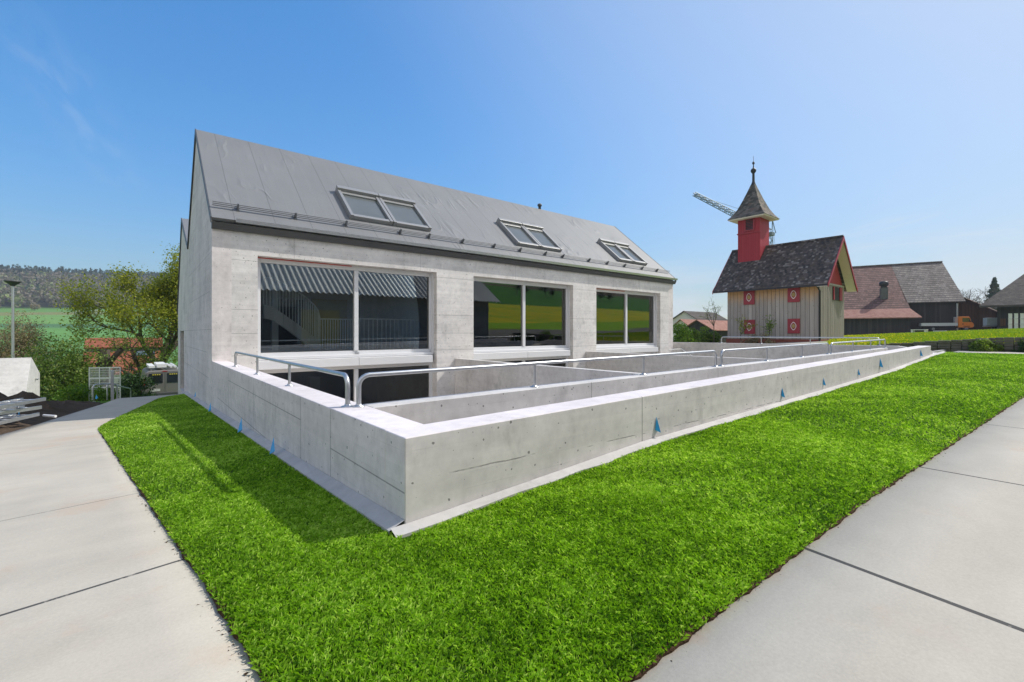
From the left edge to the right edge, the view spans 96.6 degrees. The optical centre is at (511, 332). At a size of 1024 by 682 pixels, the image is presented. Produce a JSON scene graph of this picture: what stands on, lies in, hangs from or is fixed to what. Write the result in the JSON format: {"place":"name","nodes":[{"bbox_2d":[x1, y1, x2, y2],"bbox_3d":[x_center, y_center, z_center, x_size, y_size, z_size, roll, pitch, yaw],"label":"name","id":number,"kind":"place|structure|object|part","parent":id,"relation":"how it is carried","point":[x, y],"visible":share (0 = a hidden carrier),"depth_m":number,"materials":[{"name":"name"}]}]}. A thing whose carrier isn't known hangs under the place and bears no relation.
{"place":"outdoors","nodes":[
{"label":"outdoors","id":0,"kind":"place"},
{"bbox_2d":[0,394,262,681],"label":"path","id":1,"kind":"structure","parent":0,"point":[96,585],"depth_m":2.95,"materials":[{"name":"concrete"}]},
{"bbox_2d":[92,383,117,399],"bbox_3d":[-16.521,2.402,18.523,0.056,0.683,0.885,0,0,21],"label":"bike rack","id":2,"kind":"object","parent":1,"relation":"on","point":[104,384],"visible":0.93,"depth_m":18.49,"materials":[{"name":"metal"}]},
{"bbox_2d":[108,405,584,681],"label":"lawn","id":3,"kind":"structure","parent":0,"point":[494,650],"depth_m":2.36,"materials":[{"name":"green plant"}]},
{"bbox_2d":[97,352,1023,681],"bbox_3d":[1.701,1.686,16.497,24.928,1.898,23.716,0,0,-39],"label":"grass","id":4,"kind":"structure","parent":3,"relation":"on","point":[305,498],"depth_m":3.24,"materials":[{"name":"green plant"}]},
{"bbox_2d":[0,299,1017,404],"bbox_3d":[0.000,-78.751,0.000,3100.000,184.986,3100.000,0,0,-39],"label":"ground","id":5,"kind":"structure","parent":0,"point":[46,311],"depth_m":251.84,"materials":[{"name":"green plant"}]},
{"bbox_2d":[3,280,21,357],"bbox_3d":[-29.855,0.803,27.280,0.775,7.811,0.763,0,0,-39],"label":"lamp post","id":6,"kind":"object","parent":5,"relation":"on","point":[12,283],"visible":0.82,"depth_m":27.23,"materials":[{"name":"metal"}]},
{"bbox_2d":[0,358,39,395],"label":"concrete shed","id":7,"kind":"structure","parent":5,"relation":"on","point":[18,375],"depth_m":21.91,"materials":[{"name":"concrete"}]},
{"bbox_2d":[0,309,54,357],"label":"budding tree","id":8,"kind":"object","parent":5,"relation":"on","point":[34,334],"visible":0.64,"depth_m":31.64,"materials":[{"name":"green plant"}]},
{"bbox_2d":[30,304,40,310],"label":"blossom tree","id":9,"kind":"object","parent":5,"relation":"on","point":[34,307],"visible":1,"depth_m":420.54,"materials":[{"name":"white plant"}]},
{"bbox_2d":[0,335,92,380],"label":"budding tree","id":10,"kind":"object","parent":5,"relation":"on","point":[25,348],"visible":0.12,"depth_m":31.85,"materials":[{"name":"green plant"}]},
{"bbox_2d":[0,391,99,434],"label":"soil mound","id":11,"kind":"object","parent":5,"relation":"on","point":[61,408],"visible":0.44,"depth_m":13.15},
{"bbox_2d":[0,412,39,424],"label":"metal beam","id":12,"kind":"structure","parent":11,"relation":"on","point":[4,419],"depth_m":10.70,"materials":[{"name":"metal"}]},
{"bbox_2d":[0,405,41,414],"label":"metal beam","id":13,"kind":"structure","parent":11,"relation":"on","point":[15,409],"depth_m":10.85,"materials":[{"name":"metal"}]},
{"bbox_2d":[0,397,45,408],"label":"metal beam","id":14,"kind":"structure","parent":11,"relation":"on","point":[12,403],"depth_m":10.81,"materials":[{"name":"metal"}]},
{"bbox_2d":[42,414,56,417],"bbox_3d":[-11.446,2.069,11.290,0.340,0.077,0.062,0,0,6],"label":"pipe","id":15,"kind":"object","parent":11,"relation":"on","point":[47,415],"visible":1,"depth_m":11.27,"materials":[{"name":"white metal"}]},
{"bbox_2d":[7,332,119,400],"bbox_3d":[-26.854,2.371,26.957,5.606,4.792,4.989,0,0,-39],"label":"garden bush","id":16,"kind":"object","parent":5,"relation":"on","point":[51,381],"visible":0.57,"depth_m":26.78,"materials":[{"name":"green plant"}]},
{"bbox_2d":[55,383,90,401],"bbox_3d":[-20.530,3.038,21.594,1.648,1.433,1.858,0,0,-39],"label":"garden bush","id":17,"kind":"object","parent":5,"relation":"on","point":[79,394],"visible":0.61,"depth_m":21.30,"materials":[{"name":"green plant"}]},
{"bbox_2d":[58,363,101,399],"bbox_3d":[-26.801,3.186,28.677,2.794,3.036,2.835,0,0,-39],"label":"garden bush","id":18,"kind":"object","parent":5,"relation":"on","point":[83,376],"visible":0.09,"depth_m":28.35,"materials":[{"name":"green plant"}]},
{"bbox_2d":[0,264,171,307],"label":"woodland","id":19,"kind":"object","parent":5,"relation":"on","point":[47,282],"visible":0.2,"depth_m":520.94,"materials":[{"name":"green plant"}]},
{"bbox_2d":[89,385,119,401],"bbox_3d":[-17.529,2.666,19.651,1.572,0.799,0.931,0,0,30],"label":"garden bush","id":20,"kind":"object","parent":5,"relation":"on","point":[99,392],"visible":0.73,"depth_m":19.48,"materials":[{"name":"green plant"}]},
{"bbox_2d":[89,367,120,401],"bbox_3d":[-19.655,2.696,22.010,1.553,2.054,0.061,0,0,0],"label":"lattice panel","id":21,"kind":"object","parent":5,"relation":"on","point":[99,377],"visible":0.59,"depth_m":22.00,"materials":[{"name":"white paint"}]},
{"bbox_2d":[94,348,123,388],"bbox_3d":[-25.342,2.808,28.650,1.655,3.689,0.649,0,0,6],"label":"pollard trunk","id":22,"kind":"object","parent":5,"relation":"on","point":[118,352],"visible":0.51,"depth_m":28.54,"materials":[{"name":"brown plant"}]},
{"bbox_2d":[45,243,179,361],"bbox_3d":[-27.890,-1.514,36.569,12.948,13.314,13.449,0,0,-6],"label":"spreading tree","id":23,"kind":"object","parent":5,"relation":"on","point":[160,297],"visible":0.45,"depth_m":34.49,"materials":[{"name":"green plant"}]},
{"bbox_2d":[111,371,113,400],"bbox_3d":[-15.756,2.168,17.980,0.093,1.302,0.093,0,0,-39],"label":"bollard post","id":24,"kind":"object","parent":5,"relation":"on","point":[112,385],"visible":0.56,"depth_m":17.95,"materials":[{"name":"metal"}]},
{"bbox_2d":[106,384,130,399],"bbox_3d":[-17.734,2.782,20.615,0.055,1.241,3.151,0,0,-26],"label":"bike rack","id":25,"kind":"object","parent":5,"relation":"on","point":[118,386],"visible":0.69,"depth_m":19.22,"materials":[{"name":"metal"}]},
{"bbox_2d":[83,338,162,383],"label":"red roof house","id":26,"kind":"structure","parent":5,"relation":"on","point":[98,342],"depth_m":59.75,"materials":[{"name":"orange tile"}]},
{"bbox_2d":[90,309,177,381],"bbox_3d":[-27.232,1.493,33.906,7.734,6.627,6.161,0,0,29],"label":"spreading tree","id":27,"kind":"object","parent":5,"relation":"on","point":[134,358],"visible":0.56,"depth_m":33.40,"materials":[{"name":"green plant"}]},
{"bbox_2d":[114,369,157,397],"bbox_3d":[-20.042,3.002,24.348,2.434,2.166,2.293,0,0,-39],"label":"garden bush","id":28,"kind":"object","parent":5,"relation":"on","point":[130,381],"visible":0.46,"depth_m":24.11,"materials":[{"name":"green plant"}]},
{"bbox_2d":[135,351,176,392],"bbox_3d":[-24.482,3.042,31.785,3.748,3.465,3.286,0,0,-39],"label":"garden bush","id":29,"kind":"object","parent":5,"relation":"on","point":[166,357],"visible":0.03,"depth_m":31.87,"materials":[{"name":"green plant"}]},
{"bbox_2d":[141,362,177,395],"bbox_3d":[-21.577,2.924,28.094,2.000,2.160,4.760,0,0,-41],"label":"parked van","id":30,"kind":"object","parent":5,"relation":"on","point":[163,375],"visible":0.42,"depth_m":26.44,"materials":[{"name":"grey paint"}]},
{"bbox_3d":[-20.423,2.894,26.063,0.915,1.220,0.054,0,0,-41],"label":"rear door","id":31,"kind":"part","parent":30,"relation":"part of","materials":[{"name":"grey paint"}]},
{"bbox_3d":[-19.713,2.894,26.686,0.915,1.220,0.054,0,0,-41],"label":"rear door","id":32,"kind":"part","parent":30,"relation":"part of","materials":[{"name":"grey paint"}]},
{"bbox_2d":[99,431,272,681],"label":"lawn edge","id":33,"kind":"object","parent":5,"relation":"on","point":[235,636],"visible":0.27,"depth_m":2.74,"materials":[{"name":"plant"}]},
{"bbox_2d":[177,129,677,405],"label":"concrete house","id":34,"kind":"structure","parent":5,"relation":"on","point":[354,273],"depth_m":18.21,"materials":[{"name":"concrete"}]},
{"bbox_2d":[278,299,303,346],"bbox_3d":[-9.904,-0.411,20.482,1.085,2.124,0.059,0,0,-39],"label":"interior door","id":35,"kind":"structure","parent":34,"relation":"in","point":[285,338],"depth_m":20.43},
{"bbox_2d":[306,376,319,390],"bbox_3d":[-7.358,2.597,16.886,0.350,1.898,0.488,0,0,-39],"label":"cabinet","id":36,"kind":"object","parent":34,"relation":"on","point":[313,382],"visible":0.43,"depth_m":16.73,"materials":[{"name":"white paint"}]},
{"bbox_3d":[-7.211,2.490,16.705,0.257,1.529,0.022,0,0,-39],"label":"door","id":37,"kind":"part","parent":36,"relation":"part of","materials":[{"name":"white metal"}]},
{"bbox_2d":[259,362,431,401],"bbox_3d":[-5.339,2.337,15.442,5.930,2.457,0.147,0,0,-39],"label":"window","id":38,"kind":"structure","parent":34,"relation":"in","point":[355,368],"depth_m":15.43,"materials":[{"name":"white metal"}]},
{"bbox_2d":[258,257,433,359],"bbox_3d":[-5.298,-0.703,15.391,5.930,3.064,0.279,0,0,-39],"label":"window","id":39,"kind":"structure","parent":34,"relation":"in","point":[422,283],"depth_m":15.75,"materials":[{"name":"white metal"}]},
{"bbox_2d":[474,277,569,352],"bbox_3d":[0.501,-0.703,20.120,5.720,3.064,0.279,0,0,-39],"label":"window","id":40,"kind":"structure","parent":34,"relation":"in","point":[510,316],"depth_m":20.08,"materials":[{"name":"clear glass"}]},
{"bbox_2d":[487,356,567,366],"bbox_3d":[0.460,2.337,20.171,5.720,2.457,0.147,0,0,-39],"label":"window","id":41,"kind":"structure","parent":34,"relation":"in","point":[532,359],"depth_m":20.71,"materials":[{"name":"white metal"}]},
{"bbox_2d":[596,288,656,348],"bbox_3d":[6.189,-0.703,24.759,5.611,3.064,0.279,0,0,-39],"label":"window","id":42,"kind":"structure","parent":34,"relation":"in","point":[624,319],"depth_m":24.77,"materials":[{"name":"glass"}]},
{"bbox_2d":[638,352,654,353],"bbox_3d":[6.147,2.337,24.810,5.611,2.457,0.147,0,0,-39],"label":"window","id":43,"kind":"structure","parent":34,"relation":"in","point":[638,352],"depth_m":26.01,"materials":[{"name":"white metal"}]},
{"bbox_2d":[183,346,944,537],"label":"retaining wall","id":44,"kind":"structure","parent":5,"relation":"on","point":[386,471],"depth_m":4.68,"materials":[{"name":"concrete"}]},
{"bbox_2d":[237,417,241,432],"bbox_3d":[-4.787,1.629,8.017,0.070,0.259,0.128,0,0,-39],"label":"plastic marker","id":45,"kind":"object","parent":44,"relation":"on","point":[240,428],"visible":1,"depth_m":8.01,"materials":[{"name":"blue plastic"}]},
{"bbox_2d":[270,437,274,453],"bbox_3d":[-3.209,1.514,6.090,0.058,0.219,0.120,0,0,-39],"label":"plastic marker","id":46,"kind":"object","parent":44,"relation":"attached to","point":[272,450],"visible":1,"depth_m":6.08,"materials":[{"name":"blue plastic"}]},
{"bbox_2d":[232,351,353,406],"bbox_3d":[-4.074,0.613,7.705,0.130,0.360,7.489,0,0,-39],"label":"railing","id":47,"kind":"object","parent":44,"relation":"on","point":[344,375],"visible":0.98,"depth_m":6.20,"materials":[{"name":"metal"}]},
{"bbox_2d":[655,417,660,431],"bbox_3d":[1.756,1.103,5.456,0.080,0.188,0.050,0,0,-39],"label":"plastic marker","id":48,"kind":"object","parent":44,"relation":"attached to","point":[657,428],"visible":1,"depth_m":5.45,"materials":[{"name":"blue plastic"}]},
{"bbox_2d":[363,348,887,423],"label":"terrace wall","id":49,"kind":"structure","parent":5,"relation":"on","point":[428,410],"depth_m":6.51,"materials":[{"name":"concrete"}]},
{"bbox_2d":[352,350,718,407],"bbox_3d":[1.355,0.583,7.275,7.826,0.416,0.130,0,0,-39],"label":"railing","id":50,"kind":"object","parent":49,"relation":"on","point":[383,373],"visible":1,"depth_m":6.14,"materials":[{"name":"metal"}]},
{"bbox_2d":[718,343,828,365],"bbox_3d":[7.182,0.526,12.028,6.977,0.409,0.130,0,0,-39],"label":"railing","id":51,"kind":"object","parent":49,"relation":"on","point":[737,349],"visible":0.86,"depth_m":11.32,"materials":[{"name":"metal"}]},
{"bbox_2d":[829,339,886,353],"bbox_3d":[12.612,0.473,16.456,6.726,0.407,0.130,0,0,-39],"label":"railing","id":52,"kind":"object","parent":49,"relation":"on","point":[852,342],"visible":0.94,"depth_m":15.80,"materials":[{"name":"metal"}]},
{"bbox_2d":[673,319,694,337],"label":"pink roof house","id":53,"kind":"structure","parent":5,"relation":"on","point":[685,321],"depth_m":96.39,"materials":[{"name":"red tile"}]},
{"bbox_2d":[673,323,695,341],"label":"garden shrub","id":54,"kind":"object","parent":5,"relation":"on","point":[682,334],"visible":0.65,"depth_m":36.70,"materials":[{"name":"green plant"}]},
{"bbox_2d":[687,328,704,342],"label":"garden shrub","id":55,"kind":"object","parent":5,"relation":"on","point":[695,334],"visible":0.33,"depth_m":40.07,"materials":[{"name":"green plant"}]},
{"bbox_2d":[673,311,727,324],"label":"grey roof house","id":56,"kind":"structure","parent":5,"relation":"on","point":[695,315],"depth_m":106.69,"materials":[{"name":"brown tile"}]},
{"bbox_2d":[684,320,727,342],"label":"roof","id":57,"kind":"structure","parent":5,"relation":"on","point":[720,327],"depth_m":69.92,"materials":[{"name":"red tile"}]},
{"bbox_2d":[693,326,721,342],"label":"garden shrub","id":58,"kind":"object","parent":5,"relation":"on","point":[705,337],"visible":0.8,"depth_m":41.46,"materials":[{"name":"green plant"}]},
{"bbox_2d":[703,300,719,342],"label":"sapling","id":59,"kind":"object","parent":5,"relation":"on","point":[715,316],"visible":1,"depth_m":40.35,"materials":[{"name":"brown plant"}]},
{"bbox_2d":[692,192,775,244],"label":"tower crane","id":60,"kind":"object","parent":5,"relation":"on","point":[771,234],"visible":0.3,"depth_m":177.87,"materials":[{"name":"grey metal"}]},
{"bbox_2d":[731,314,757,340],"bbox_3d":[18.624,-0.211,36.613,1.510,2.591,2.898,0,0,-1],"label":"rose stem","id":61,"kind":"object","parent":5,"relation":"on","point":[743,327],"visible":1,"depth_m":36.47,"materials":[{"name":"green plant"}]},
{"bbox_2d":[740,333,775,343],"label":"garden shrub","id":62,"kind":"object","parent":5,"relation":"on","point":[754,340],"visible":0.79,"depth_m":35.69,"materials":[{"name":"green plant"}]},
{"bbox_2d":[760,315,776,335],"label":"rose stem","id":63,"kind":"object","parent":5,"relation":"on","point":[769,324],"visible":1,"depth_m":35.55,"materials":[{"name":"green plant"}]},
{"bbox_2d":[712,156,857,342],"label":"wooden chapel","id":64,"kind":"structure","parent":5,"relation":"on","point":[796,289],"depth_m":36.99,"materials":[{"name":"beige wood"}]},
{"bbox_2d":[673,342,905,358],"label":"terrace wall","id":65,"kind":"structure","parent":5,"relation":"on","point":[777,353],"depth_m":23.49,"materials":[{"name":"concrete"}]},
{"bbox_2d":[721,336,881,345],"bbox_3d":[13.804,0.404,22.559,0.130,0.371,7.105,0,0,-39],"label":"railing","id":66,"kind":"object","parent":65,"relation":"on","point":[803,337],"visible":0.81,"depth_m":22.05,"materials":[{"name":"metal"}]},
{"bbox_2d":[618,396,1023,681],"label":"lawn edge","id":67,"kind":"object","parent":5,"relation":"on","point":[640,674],"visible":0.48,"depth_m":2.64,"materials":[{"name":"plant"}]},
{"bbox_2d":[844,261,965,334],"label":"barn","id":68,"kind":"structure","parent":5,"relation":"on","point":[897,298],"depth_m":82.57,"materials":[{"name":"brown tile"}]},
{"bbox_2d":[911,313,931,331],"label":"barn door","id":69,"kind":"structure","parent":68,"relation":"in","point":[926,317],"depth_m":80.81,"materials":[{"name":"wood"}]},
{"bbox_2d":[911,329,927,332],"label":"garden table","id":70,"kind":"object","parent":5,"relation":"on","point":[913,330],"visible":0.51,"depth_m":72.47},
{"bbox_2d":[826,328,1023,344],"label":"meadow grass","id":71,"kind":"structure","parent":5,"relation":"on","point":[910,337],"depth_m":28.45,"materials":[{"name":"green plant"}]},
{"bbox_2d":[919,316,973,330],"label":"orange truck","id":72,"kind":"object","parent":5,"relation":"on","point":[963,323],"visible":0.91,"depth_m":74.78,"materials":[{"name":"paint"}]},
{"bbox_2d":[877,337,1023,351],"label":"rubble wall","id":73,"kind":"structure","parent":5,"relation":"on","point":[957,345],"depth_m":19.98,"materials":[{"name":"stone"}]},
{"bbox_2d":[968,339,1003,351],"bbox_3d":[19.961,0.589,19.285,1.002,0.674,0.945,0,0,-3],"label":"bush","id":74,"kind":"object","parent":73,"relation":"attached to","point":[983,345],"visible":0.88,"depth_m":19.11,"materials":[{"name":"green plant"}]},
{"bbox_2d":[1011,339,1023,351],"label":"ivy","id":75,"kind":"object","parent":73,"relation":"attached to","point":[1021,348],"visible":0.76,"depth_m":18.44,"materials":[{"name":"green plant"}]},
{"bbox_2d":[958,288,988,300],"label":"bare tree","id":76,"kind":"object","parent":5,"relation":"on","point":[968,296],"visible":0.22,"depth_m":147.69,"materials":[{"name":"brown plant"}]},
{"bbox_2d":[958,298,996,329],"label":"brown shed","id":77,"kind":"structure","parent":5,"relation":"on","point":[970,308],"depth_m":80.67,"materials":[{"name":"brown wood"}]},
{"bbox_2d":[964,286,996,308],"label":"bare tree","id":78,"kind":"object","parent":5,"relation":"on","point":[979,301],"visible":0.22,"depth_m":140.03,"materials":[{"name":"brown plant"}]},
{"bbox_2d":[982,318,996,328],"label":"car trailer","id":79,"kind":"object","parent":5,"relation":"on","point":[990,322],"visible":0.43,"depth_m":69.58,"materials":[{"name":"grey metal"}]},
{"bbox_2d":[983,277,1000,309],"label":"conifer","id":80,"kind":"object","parent":5,"relation":"on","point":[994,281],"visible":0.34,"depth_m":142.28,"materials":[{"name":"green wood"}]},
{"bbox_2d":[979,274,1023,328],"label":"old farmhouse","id":81,"kind":"object","parent":5,"relation":"on","point":[1007,300],"visible":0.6,"depth_m":66.54,"materials":[{"name":"wood"}]},
{"bbox_2d":[0,0,1023,319],"label":"sky","id":82,"kind":"structure","parent":0,"point":[894,128],"materials":[{"name":"blue"}]},
{"bbox_2d":[106,431,975,681],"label":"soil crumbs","id":83,"kind":"object","parent":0,"point":[244,655],"visible":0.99,"depth_m":2.56,"materials":[{"name":"brown soil"}]},
{"bbox_2d":[633,351,1023,681],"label":"path","id":84,"kind":"structure","parent":0,"point":[917,575],"depth_m":2.51,"materials":[{"name":"concrete"}]},
{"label":"courtyard floor","id":85,"kind":"structure","parent":0,"visible":0},
{"bbox_2d":[455,358,641,393],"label":"terrace wall","id":86,"kind":"structure","parent":85,"relation":"on","point":[475,380],"depth_m":14.82,"materials":[{"name":"concrete"}]},
{"bbox_2d":[586,351,771,372],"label":"terrace wall","id":87,"kind":"structure","parent":85,"relation":"on","point":[664,363],"depth_m":19.27,"materials":[{"name":"concrete"}]},
{"bbox_2d":[668,349,691,355],"bbox_3d":[9.946,1.950,25.619,1.361,1.990,1.739,0,0,-39],"label":"stair railing","id":88,"kind":"object","parent":85,"relation":"on","point":[678,351],"visible":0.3,"depth_m":26.27,"materials":[{"name":"silver metal"}]}
]}

